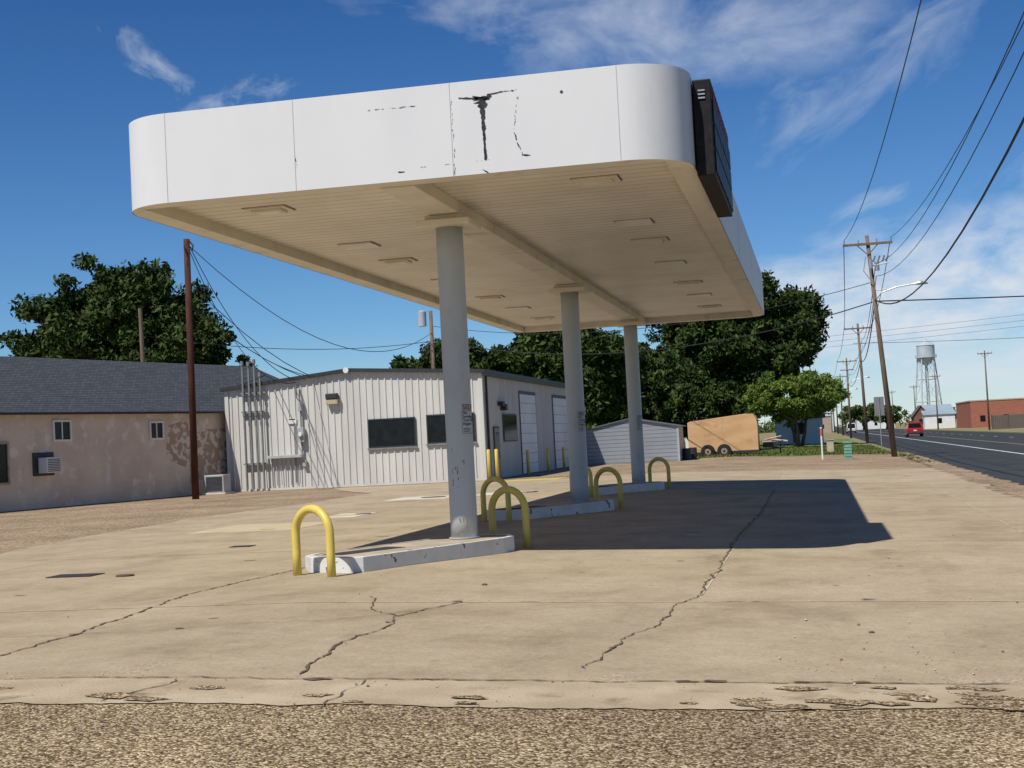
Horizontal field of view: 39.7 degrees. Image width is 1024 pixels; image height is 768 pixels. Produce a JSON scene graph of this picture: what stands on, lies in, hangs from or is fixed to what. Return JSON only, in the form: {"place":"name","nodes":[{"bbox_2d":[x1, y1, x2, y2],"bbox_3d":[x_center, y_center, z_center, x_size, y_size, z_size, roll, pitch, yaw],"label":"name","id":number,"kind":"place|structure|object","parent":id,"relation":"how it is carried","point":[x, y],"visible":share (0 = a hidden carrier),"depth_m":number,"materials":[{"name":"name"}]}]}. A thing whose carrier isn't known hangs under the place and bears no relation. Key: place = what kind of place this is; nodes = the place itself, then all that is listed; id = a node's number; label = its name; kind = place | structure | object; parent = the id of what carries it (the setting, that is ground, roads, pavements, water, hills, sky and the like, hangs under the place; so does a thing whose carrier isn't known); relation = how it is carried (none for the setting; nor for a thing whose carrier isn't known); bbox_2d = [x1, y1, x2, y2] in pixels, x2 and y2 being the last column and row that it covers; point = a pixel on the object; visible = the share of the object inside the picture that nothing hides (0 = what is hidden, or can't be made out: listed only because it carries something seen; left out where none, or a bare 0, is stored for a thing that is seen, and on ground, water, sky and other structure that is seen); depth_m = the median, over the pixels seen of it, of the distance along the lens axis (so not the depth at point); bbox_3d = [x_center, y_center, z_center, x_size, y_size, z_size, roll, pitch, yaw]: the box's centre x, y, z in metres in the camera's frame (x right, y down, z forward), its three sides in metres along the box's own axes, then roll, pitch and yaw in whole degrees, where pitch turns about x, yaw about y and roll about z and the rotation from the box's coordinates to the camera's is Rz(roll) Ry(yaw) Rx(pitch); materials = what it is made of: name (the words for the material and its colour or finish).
{"place":"outdoors","nodes":[
{"label":"outdoors","id":0,"kind":"place"},
{"bbox_2d":[305,534,514,572],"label":"pump island","id":1,"kind":"structure","parent":0,"point":[379,557],"depth_m":19.75,"materials":[{"name":"white paint"}]},
{"bbox_2d":[449,535,479,538],"bbox_3d":[-0.716,2.315,21.470,0.470,0.015,0.470,-3,-2,12],"label":"base plate","id":2,"kind":"object","parent":1,"relation":"on","point":[464,538],"visible":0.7,"depth_m":21.27,"materials":[{"name":"paint"}]},
{"bbox_2d":[436,226,477,538],"bbox_3d":[-0.837,-0.022,21.566,0.410,4.720,0.410,-3,-2,12],"label":"shaft","id":3,"kind":"object","parent":2,"relation":"on","point":[454,336],"visible":0.98,"depth_m":21.40,"materials":[{"name":"paint"}]},
{"bbox_2d":[0,454,993,553],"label":"gravel lot","id":4,"kind":"structure","parent":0,"point":[22,529],"depth_m":51.86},
{"bbox_2d":[0,413,225,511],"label":"walls","id":5,"kind":"structure","parent":4,"relation":"on","point":[106,458],"depth_m":57.49,"materials":[{"name":"paint"}]},
{"bbox_2d":[0,442,9,484],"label":"window frame","id":6,"kind":"object","parent":5,"relation":"attached to","point":[8,463],"visible":1,"depth_m":53.28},
{"bbox_2d":[0,444,7,482],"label":"window glass","id":7,"kind":"object","parent":6,"relation":"in","point":[3,465],"visible":1,"depth_m":53.13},
{"bbox_2d":[32,452,60,475],"bbox_3d":[-17.918,3.084,54.817,0.497,0.900,1.100,-4,-3,26],"label":"window air conditioner","id":8,"kind":"object","parent":5,"relation":"attached to","point":[40,464],"depth_m":54.61,"materials":[{"name":"white paint"}]},
{"bbox_2d":[52,420,71,441],"bbox_3d":[-17.709,1.840,55.905,0.067,0.850,1.000,-4,-3,26],"label":"window frame","id":9,"kind":"object","parent":5,"relation":"attached to","point":[53,429],"visible":1,"depth_m":55.89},
{"bbox_2d":[55,422,69,439],"bbox_3d":[-17.731,1.842,55.916,0.017,0.690,0.840,-4,-3,26],"label":"window glass","id":10,"kind":"object","parent":9,"relation":"in","point":[66,432],"visible":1,"depth_m":55.88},
{"bbox_2d":[0,356,278,414],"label":"roof","id":11,"kind":"structure","parent":5,"relation":"attached to","point":[40,386],"depth_m":62.15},
{"bbox_2d":[149,421,164,439],"bbox_3d":[-15.233,1.991,60.870,0.067,0.800,0.900,-4,-3,26],"label":"window frame","id":12,"kind":"object","parent":5,"relation":"attached to","point":[150,434],"visible":1,"depth_m":60.84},
{"bbox_2d":[151,423,161,437],"bbox_3d":[-15.256,1.992,60.881,0.017,0.640,0.740,-4,-3,26],"label":"window glass","id":13,"kind":"object","parent":12,"relation":"in","point":[159,429],"visible":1,"depth_m":60.93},
{"bbox_2d":[166,421,227,483],"bbox_3d":[-11.810,3.144,67.667,0.001,2.900,14.050,-4,-3,26],"label":"bare patch","id":14,"kind":"object","parent":5,"relation":"attached to","point":[212,451],"visible":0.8,"depth_m":63.48,"materials":[{"name":"paint"}]},
{"bbox_2d":[0,251,232,362],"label":"pecan tree","id":15,"kind":"object","parent":4,"relation":"on","point":[97,318],"visible":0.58,"depth_m":91.03,"materials":[{"name":"green plant"}]},
{"bbox_2d":[138,308,144,361],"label":"utility pole","id":16,"kind":"object","parent":4,"relation":"on","point":[141,337],"visible":0.34,"depth_m":83.47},
{"bbox_2d":[115,318,257,368],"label":"pecan tree","id":17,"kind":"object","parent":4,"relation":"on","point":[172,351],"visible":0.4,"depth_m":88.72,"materials":[{"name":"green plant"}]},
{"bbox_2d":[183,239,198,498],"bbox_3d":[-12.754,-0.618,56.609,0.326,10.402,0.560,-1,-3,-44],"label":"steel service pole","id":18,"kind":"object","parent":4,"relation":"on","point":[192,395],"visible":1,"depth_m":56.59,"materials":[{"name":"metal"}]},
{"bbox_2d":[202,474,233,494],"bbox_3d":[-12.948,4.420,62.508,1.100,0.850,1.000,-3,-2,12],"label":"air conditioner condenser","id":19,"kind":"object","parent":4,"relation":"on","point":[217,484],"visible":1,"depth_m":62.13,"materials":[{"name":"metal"}]},
{"bbox_2d":[228,372,482,489],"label":"wall","id":20,"kind":"structure","parent":4,"relation":"on","point":[336,451],"depth_m":63.47,"materials":[{"name":"metal"}]},
{"bbox_2d":[240,359,302,490],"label":"conduits","id":21,"kind":"object","parent":20,"relation":"attached to","point":[250,412],"visible":0.98,"depth_m":64.02,"materials":[{"name":"metal"}]},
{"bbox_2d":[267,402,306,485],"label":"meter boxes","id":22,"kind":"object","parent":20,"relation":"attached to","point":[302,438],"visible":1,"depth_m":63.67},
{"bbox_2d":[325,393,338,404],"bbox_3d":[-8.039,0.669,63.423,0.550,0.500,0.270,-3,-2,12],"label":"flood light","id":23,"kind":"object","parent":20,"relation":"attached to","point":[331,398],"visible":1,"depth_m":63.32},
{"bbox_2d":[367,417,416,447],"bbox_3d":[-5.318,2.155,62.913,2.200,1.290,0.043,-3,-2,12],"label":"window frame","id":24,"kind":"object","parent":20,"relation":"attached to","point":[368,420],"visible":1,"depth_m":62.90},
{"bbox_2d":[369,418,414,446],"bbox_3d":[-5.315,2.156,62.928,2.080,1.170,0.012,-3,-2,12],"label":"window glass","id":25,"kind":"object","parent":24,"relation":"in","point":[394,432],"visible":1,"depth_m":62.92,"materials":[{"name":"glass"}]},
{"bbox_2d":[368,446,417,449],"bbox_3d":[-5.286,2.834,62.871,2.300,0.068,0.073,-3,-2,12],"label":"window sill","id":26,"kind":"structure","parent":20,"relation":"attached to","point":[392,447],"depth_m":62.83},
{"bbox_2d":[426,412,475,443],"bbox_3d":[-2.684,1.940,62.354,2.200,1.280,0.043,-3,-2,12],"label":"window frame","id":27,"kind":"object","parent":20,"relation":"attached to","point":[473,413],"visible":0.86,"depth_m":62.46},
{"bbox_2d":[427,414,473,442],"bbox_3d":[-2.681,1.941,62.368,2.080,1.160,0.012,-3,-2,12],"label":"window glass","id":28,"kind":"object","parent":27,"relation":"in","point":[436,429],"visible":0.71,"depth_m":62.49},
{"bbox_2d":[486,449,490,477],"bbox_3d":[-0.986,3.485,60.990,0.160,1.350,0.160,-3,-2,12],"label":"bollard","id":29,"kind":"object","parent":4,"relation":"on","point":[488,463],"visible":0.85,"depth_m":60.93,"materials":[{"name":"metal"}]},
{"bbox_2d":[494,449,498,476],"bbox_3d":[-0.645,3.464,60.917,0.160,1.350,0.160,-3,-2,12],"label":"bollard","id":30,"kind":"object","parent":4,"relation":"on","point":[496,462],"visible":0.85,"depth_m":60.86,"materials":[{"name":"metal"}]},
{"bbox_2d":[11,483,1023,715],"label":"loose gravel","id":31,"kind":"structure","parent":4,"relation":"on","point":[805,619],"depth_m":10.16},
{"bbox_2d":[483,376,565,477],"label":"wall","id":32,"kind":"structure","parent":4,"relation":"on","point":[505,390],"depth_m":68.66,"materials":[{"name":"metal"}]},
{"bbox_2d":[503,414,517,441],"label":"side window frame","id":33,"kind":"object","parent":32,"relation":"attached to","point":[503,427],"visible":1,"depth_m":66.34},
{"bbox_2d":[504,415,517,439],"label":"side glass","id":34,"kind":"object","parent":33,"relation":"in","point":[510,425],"visible":1,"depth_m":67.23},
{"bbox_2d":[518,391,538,473],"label":"garage frame","id":35,"kind":"object","parent":32,"relation":"attached to","point":[526,393],"visible":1,"depth_m":69.86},
{"bbox_2d":[519,394,538,473],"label":"garage door","id":36,"kind":"structure","parent":32,"relation":"in","point":[528,422],"depth_m":71.62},
{"bbox_2d":[552,395,565,468],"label":"garage frame","id":37,"kind":"object","parent":32,"relation":"attached to","point":[558,396],"visible":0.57,"depth_m":78.51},
{"bbox_2d":[553,398,568,468],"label":"garage door","id":38,"kind":"structure","parent":32,"relation":"in","point":[560,422],"depth_m":80.28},
{"bbox_2d":[526,450,529,474],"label":"bollard","id":39,"kind":"object","parent":4,"relation":"on","point":[528,462],"visible":1,"depth_m":67.39,"materials":[{"name":"metal"}]},
{"bbox_2d":[586,418,685,464],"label":"storage shed","id":40,"kind":"structure","parent":4,"relation":"on","point":[608,443],"depth_m":84.42,"materials":[{"name":"metal"}]},
{"bbox_2d":[683,448,690,459],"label":"steel drum","id":41,"kind":"object","parent":4,"relation":"on","point":[686,453],"visible":0.85,"depth_m":85.39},
{"bbox_2d":[843,441,852,458],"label":"utility pedestal","id":42,"kind":"object","parent":4,"relation":"on","point":[848,450],"visible":0.93,"depth_m":76.23,"materials":[{"name":"green plastic"}]},
{"bbox_2d":[843,235,927,456],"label":"utility pole","id":43,"kind":"object","parent":4,"relation":"on","point":[893,448],"visible":0.98,"depth_m":78.94,"materials":[{"name":"wood"}]},
{"bbox_2d":[145,0,1023,385],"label":"overhead wires","id":44,"kind":"object","parent":43,"relation":"attached to","point":[767,308],"visible":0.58,"depth_m":62.28,"materials":[{"name":"rubber"}]},
{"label":"rear walls","id":45,"kind":"object","parent":4,"relation":"on","visible":0},
{"bbox_2d":[224,373,487,491],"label":"corner trim","id":46,"kind":"structure","parent":45,"relation":"attached to","point":[482,425],"depth_m":62.82,"materials":[{"name":"metal"}]},
{"bbox_2d":[219,368,564,391],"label":"roof","id":47,"kind":"structure","parent":45,"relation":"on","point":[384,370],"depth_m":63.61,"materials":[{"name":"white paint"}]},
{"bbox_2d":[482,373,564,476],"bbox_3d":[1.275,2.144,73.182,0.175,4.590,23.100,-3,-2,12],"label":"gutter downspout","id":48,"kind":"object","parent":47,"relation":"attached to","point":[485,375],"visible":0.81,"depth_m":62.59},
{"bbox_2d":[494,428,501,476],"bbox_3d":[-0.632,3.115,64.276,0.014,2.220,0.950,-3,-2,12],"label":"entry door","id":49,"kind":"structure","parent":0,"point":[495,431],"depth_m":64.43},
{"bbox_2d":[0,468,1023,684],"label":"concrete lot","id":50,"kind":"structure","parent":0,"point":[521,625],"depth_m":15.87,"materials":[{"name":"concrete"}]},
{"bbox_2d":[45,545,254,577],"bbox_3d":[-5.641,2.829,22.871,0.730,0.008,5.360,-4,-2,16],"label":"dark oil stain","id":51,"kind":"object","parent":50,"relation":"on","point":[76,575],"visible":1,"depth_m":20.54,"materials":[{"name":"oil"},{"name":"concrete"}]},
{"bbox_2d":[186,521,334,533],"bbox_3d":[-5.525,3.185,31.584,2.500,0.005,2.800,-3,-2,12],"label":"tan concrete pad","id":52,"kind":"object","parent":50,"relation":"on","point":[259,527],"visible":0.86,"depth_m":31.40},
{"bbox_2d":[291,504,335,576],"bbox_3d":[-2.589,2.072,18.467,0.822,1.009,0.114,-5,-3,44],"label":"bollard hoop","id":53,"kind":"object","parent":50,"relation":"on","point":[318,511],"visible":0.94,"depth_m":18.39,"materials":[{"name":"yellow paint"}]},
{"bbox_2d":[116,491,537,576],"bbox_3d":[-3.592,3.126,32.741,3.600,0.020,25.930,-3,-2,12],"label":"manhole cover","id":54,"kind":"object","parent":50,"relation":"on","point":[124,575],"visible":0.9,"depth_m":35.48,"materials":[{"name":"metal"}]},
{"bbox_2d":[316,491,526,518],"bbox_3d":[-2.590,3.388,40.259,4.200,0.007,12.200,-3,-2,12],"label":"pale concrete pad","id":55,"kind":"object","parent":50,"relation":"on","point":[412,498],"visible":0.69,"depth_m":43.81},
{"bbox_2d":[69,600,868,682],"bbox_3d":[-0.546,2.258,13.300,7.832,0.180,6.263,-3,-2,12],"label":"spalled concrete","id":56,"kind":"object","parent":50,"relation":"on","point":[609,647],"visible":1,"depth_m":9.91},
{"bbox_2d":[480,476,511,521],"bbox_3d":[-0.333,2.386,28.973,0.822,1.009,0.114,-5,-3,44],"label":"bollard hoop","id":57,"kind":"object","parent":50,"relation":"on","point":[489,480],"visible":0.84,"depth_m":28.98,"materials":[{"name":"yellow paint"}]},
{"bbox_2d":[1,489,998,704],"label":"cracks","id":58,"kind":"object","parent":50,"relation":"on","point":[307,666],"visible":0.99,"depth_m":11.36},
{"bbox_2d":[488,486,530,547],"bbox_3d":[-0.049,2.099,22.065,0.822,1.031,0.114,-5,-3,42],"label":"bollard hoop","id":59,"kind":"object","parent":50,"relation":"on","point":[514,491],"visible":0.91,"depth_m":21.92,"materials":[{"name":"yellow paint"}]},
{"bbox_2d":[4,470,1023,611],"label":"expansion joints","id":60,"kind":"object","parent":50,"relation":"on","point":[602,601],"visible":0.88,"depth_m":21.33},
{"bbox_2d":[506,477,566,481],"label":"yellow painted ramp","id":61,"kind":"structure","parent":50,"relation":"on","point":[535,479],"depth_m":59.01,"materials":[{"name":"paint"}]},
{"bbox_2d":[487,499,614,520],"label":"pump island","id":62,"kind":"structure","parent":50,"relation":"on","point":[552,509],"depth_m":30.36,"materials":[{"name":"white paint"}]},
{"bbox_3d":[1.540,2.629,31.976,0.470,0.015,0.470,-3,-2,12],"label":"base plate","id":63,"kind":"object","parent":62,"relation":"on","visible":0},
{"bbox_2d":[560,292,588,501],"bbox_3d":[1.419,0.292,32.072,0.410,4.720,0.410,-3,-2,12],"label":"shaft","id":64,"kind":"object","parent":63,"relation":"on","point":[574,392],"visible":0.98,"depth_m":31.91,"materials":[{"name":"paint"}]},
{"bbox_2d":[129,64,763,332],"bbox_3d":[1.155,-2.779,31.886,7.947,1.420,26.954,-3,-2,12],"label":"gas station canopy","id":65,"kind":"object","parent":64,"relation":"on","point":[543,190],"visible":0.99,"depth_m":20.26,"materials":[{"name":"metal"}]},
{"bbox_2d":[692,79,732,217],"bbox_3d":[2.928,-3.334,20.616,0.290,1.280,3.870,-3,-2,12],"label":"led message sign","id":66,"kind":"object","parent":65,"relation":"attached to","point":[713,159],"visible":1,"depth_m":18.80,"materials":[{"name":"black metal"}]},
{"bbox_2d":[569,467,593,496],"bbox_3d":[1.923,2.700,39.479,0.822,1.009,0.114,-5,-3,44],"label":"bollard hoop","id":67,"kind":"object","parent":50,"relation":"on","point":[591,491],"visible":0.28,"depth_m":39.20,"materials":[{"name":"yellow paint"}]},
{"bbox_2d":[593,467,623,508],"bbox_3d":[2.207,2.413,32.571,0.822,1.031,0.114,-5,-3,42],"label":"bollard hoop","id":68,"kind":"object","parent":50,"relation":"on","point":[615,472],"visible":0.91,"depth_m":32.42,"materials":[{"name":"yellow paint"}]},
{"bbox_2d":[648,457,670,487],"bbox_3d":[4.463,2.727,43.077,0.822,1.031,0.114,-5,-3,42],"label":"bollard hoop","id":69,"kind":"object","parent":50,"relation":"on","point":[663,460],"visible":0.91,"depth_m":42.95,"materials":[{"name":"yellow paint"}]},
{"bbox_2d":[0,702,1023,767],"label":"side street","id":70,"kind":"structure","parent":0,"point":[179,735],"depth_m":8.28,"materials":[{"name":"gravel"}]},
{"bbox_2d":[0,678,1023,710],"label":"gutter","id":71,"kind":"object","parent":70,"relation":"on","point":[606,695],"visible":1,"depth_m":9.65,"materials":[{"name":"concrete"}]},
{"bbox_2d":[0,685,1023,709],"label":"dragged gravel","id":72,"kind":"structure","parent":71,"relation":"on","point":[1017,705],"depth_m":9.12,"materials":[{"name":"gravel"}]},
{"bbox_2d":[0,0,1023,427],"label":"sky","id":73,"kind":"structure","parent":0,"point":[805,91],"materials":[{"name":"blue"}]},
{"bbox_2d":[589,481,664,495],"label":"pump island","id":74,"kind":"structure","parent":0,"point":[629,487],"depth_m":41.04,"materials":[{"name":"white paint"}]},
{"bbox_3d":[3.797,2.944,42.482,0.470,0.015,0.470,-3,-2,12],"label":"base plate","id":75,"kind":"object","parent":74,"relation":"on","visible":0},
{"bbox_2d":[623,325,645,482],"bbox_3d":[3.675,0.607,42.578,0.410,4.720,0.410,-3,-2,12],"label":"shaft","id":76,"kind":"object","parent":75,"relation":"on","point":[633,387],"visible":0.99,"depth_m":42.42,"materials":[{"name":"paint"}]},
{"bbox_2d":[759,420,1020,465],"bbox_3d":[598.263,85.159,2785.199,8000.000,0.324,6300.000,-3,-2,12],"label":"ground","id":77,"kind":"structure","parent":0,"point":[830,435],"depth_m":244.71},
{"bbox_2d":[586,407,956,433],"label":"distant trees","id":78,"kind":"object","parent":77,"relation":"on","point":[770,425],"visible":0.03,"depth_m":591.06,"materials":[{"name":"green plant"}]},
{"bbox_2d":[697,439,890,457],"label":"grass verge","id":79,"kind":"object","parent":77,"relation":"on","point":[838,442],"depth_m":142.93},
{"bbox_2d":[418,306,434,368],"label":"utility pole","id":80,"kind":"object","parent":79,"relation":"on","point":[422,318],"visible":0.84,"depth_m":102.49,"materials":[{"name":"brown wood"}]},
{"bbox_2d":[389,337,513,371],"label":"elm tree","id":81,"kind":"object","parent":79,"relation":"on","point":[478,357],"visible":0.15,"depth_m":119.92,"materials":[{"name":"green plant"}]},
{"bbox_2d":[482,328,656,427],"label":"elm tree","id":82,"kind":"object","parent":79,"relation":"on","point":[604,384],"visible":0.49,"depth_m":114.80,"materials":[{"name":"green plant"}]},
{"bbox_2d":[616,341,711,431],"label":"elm tree","id":83,"kind":"object","parent":79,"relation":"on","point":[669,372],"visible":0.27,"depth_m":125.72,"materials":[{"name":"green plant"}]},
{"bbox_2d":[652,376,749,438],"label":"elm tree","id":84,"kind":"object","parent":79,"relation":"on","point":[715,398],"visible":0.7,"depth_m":121.65,"materials":[{"name":"green plant"}]},
{"bbox_2d":[638,269,832,407],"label":"elm tree","id":85,"kind":"object","parent":79,"relation":"on","point":[742,362],"visible":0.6,"depth_m":134.69,"materials":[{"name":"green plant"}]},
{"bbox_2d":[687,414,787,455],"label":"box trailer","id":86,"kind":"object","parent":79,"relation":"on","point":[739,433],"visible":0.85,"depth_m":92.06,"materials":[{"name":"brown wood"}]},
{"bbox_2d":[740,367,851,446],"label":"fruit tree","id":87,"kind":"object","parent":79,"relation":"on","point":[810,394],"visible":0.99,"depth_m":117.44,"materials":[{"name":"green plant"}]},
{"bbox_2d":[826,439,833,452],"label":"electrical box","id":88,"kind":"object","parent":79,"relation":"on","point":[830,446],"visible":0.77,"depth_m":92.63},
{"bbox_2d":[775,418,823,443],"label":"building","id":89,"kind":"structure","parent":77,"relation":"on","point":[814,425],"depth_m":146.77,"materials":[{"name":"blue metal"}]},
{"bbox_2d":[822,416,830,432],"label":"distant store","id":90,"kind":"structure","parent":77,"relation":"on","point":[826,424],"depth_m":409.88,"materials":[{"name":"beige paint"}]},
{"bbox_2d":[837,358,869,437],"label":"utility pole","id":91,"kind":"object","parent":77,"relation":"on","point":[849,410],"visible":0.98,"depth_m":199.42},
{"bbox_2d":[838,403,876,429],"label":"tree","id":92,"kind":"object","parent":77,"relation":"on","point":[857,413],"visible":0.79,"depth_m":435.76,"materials":[{"name":"green plant"}]},
{"bbox_2d":[844,323,870,443],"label":"utility pole","id":93,"kind":"object","parent":77,"relation":"on","point":[863,397],"visible":0.91,"depth_m":137.88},
{"bbox_2d":[855,419,894,429],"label":"distant store","id":94,"kind":"structure","parent":77,"relation":"on","point":[871,425],"depth_m":504.19,"materials":[{"name":"white paint"}]},
{"bbox_2d":[874,397,884,450],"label":"traffic sign","id":95,"kind":"object","parent":77,"relation":"on","point":[879,406],"visible":0.94,"depth_m":94.00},
{"bbox_2d":[874,405,907,428],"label":"tree","id":96,"kind":"object","parent":77,"relation":"on","point":[897,417],"visible":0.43,"depth_m":414.53,"materials":[{"name":"green plant"}]},
{"bbox_2d":[911,406,923,425],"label":"walls","id":97,"kind":"structure","parent":77,"relation":"on","point":[917,416],"depth_m":337.20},
{"bbox_2d":[915,338,941,405],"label":"water tower","id":98,"kind":"structure","parent":77,"relation":"on","point":[925,355],"depth_m":665.29,"materials":[{"name":"silver metal"}]},
{"bbox_2d":[835,427,1023,484],"bbox_3d":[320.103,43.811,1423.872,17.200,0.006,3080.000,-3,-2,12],"label":"highway","id":99,"kind":"structure","parent":77,"relation":"on","point":[999,455],"depth_m":96.56,"materials":[{"name":"asphalt"}]},
{"bbox_2d":[905,422,922,436],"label":"red suv","id":100,"kind":"object","parent":99,"relation":"on","point":[914,428],"visible":0.99,"depth_m":181.30,"materials":[{"name":"paint"}]},
{"bbox_2d":[897,452,1023,498],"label":"edge gravel","id":101,"kind":"structure","parent":99,"relation":"on","point":[1008,487],"depth_m":45.46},
{"bbox_2d":[897,451,934,462],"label":"weeds","id":102,"kind":"object","parent":101,"relation":"on","point":[908,457],"visible":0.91,"depth_m":74.78,"materials":[{"name":"green plant"}]},
{"bbox_2d":[919,404,955,428],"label":"metal warehouse","id":103,"kind":"structure","parent":77,"relation":"on","point":[946,415],"depth_m":331.77,"materials":[{"name":"white paint"}]},
{"bbox_2d":[885,424,1023,432],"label":"grass","id":104,"kind":"structure","parent":77,"relation":"on","point":[1021,430],"depth_m":236.77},
{"bbox_2d":[929,374,938,429],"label":"utility pole","id":105,"kind":"object","parent":104,"relation":"on","point":[934,376],"visible":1,"depth_m":288.25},
{"bbox_2d":[977,350,991,429],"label":"utility pole","id":106,"kind":"object","parent":104,"relation":"on","point":[989,427],"visible":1,"depth_m":219.46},
{"bbox_2d":[991,413,1023,428],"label":"wooden fence","id":107,"kind":"object","parent":104,"relation":"on","point":[1007,421],"visible":1,"depth_m":228.28,"materials":[{"name":"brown wood"}]},
{"bbox_2d":[956,399,1023,427],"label":"building","id":108,"kind":"structure","parent":0,"point":[969,414],"depth_m":286.43,"materials":[{"name":"red brick"}]},
{"bbox_2d":[955,398,1023,403],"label":"roof","id":109,"kind":"structure","parent":108,"relation":"on","point":[989,400],"depth_m":286.09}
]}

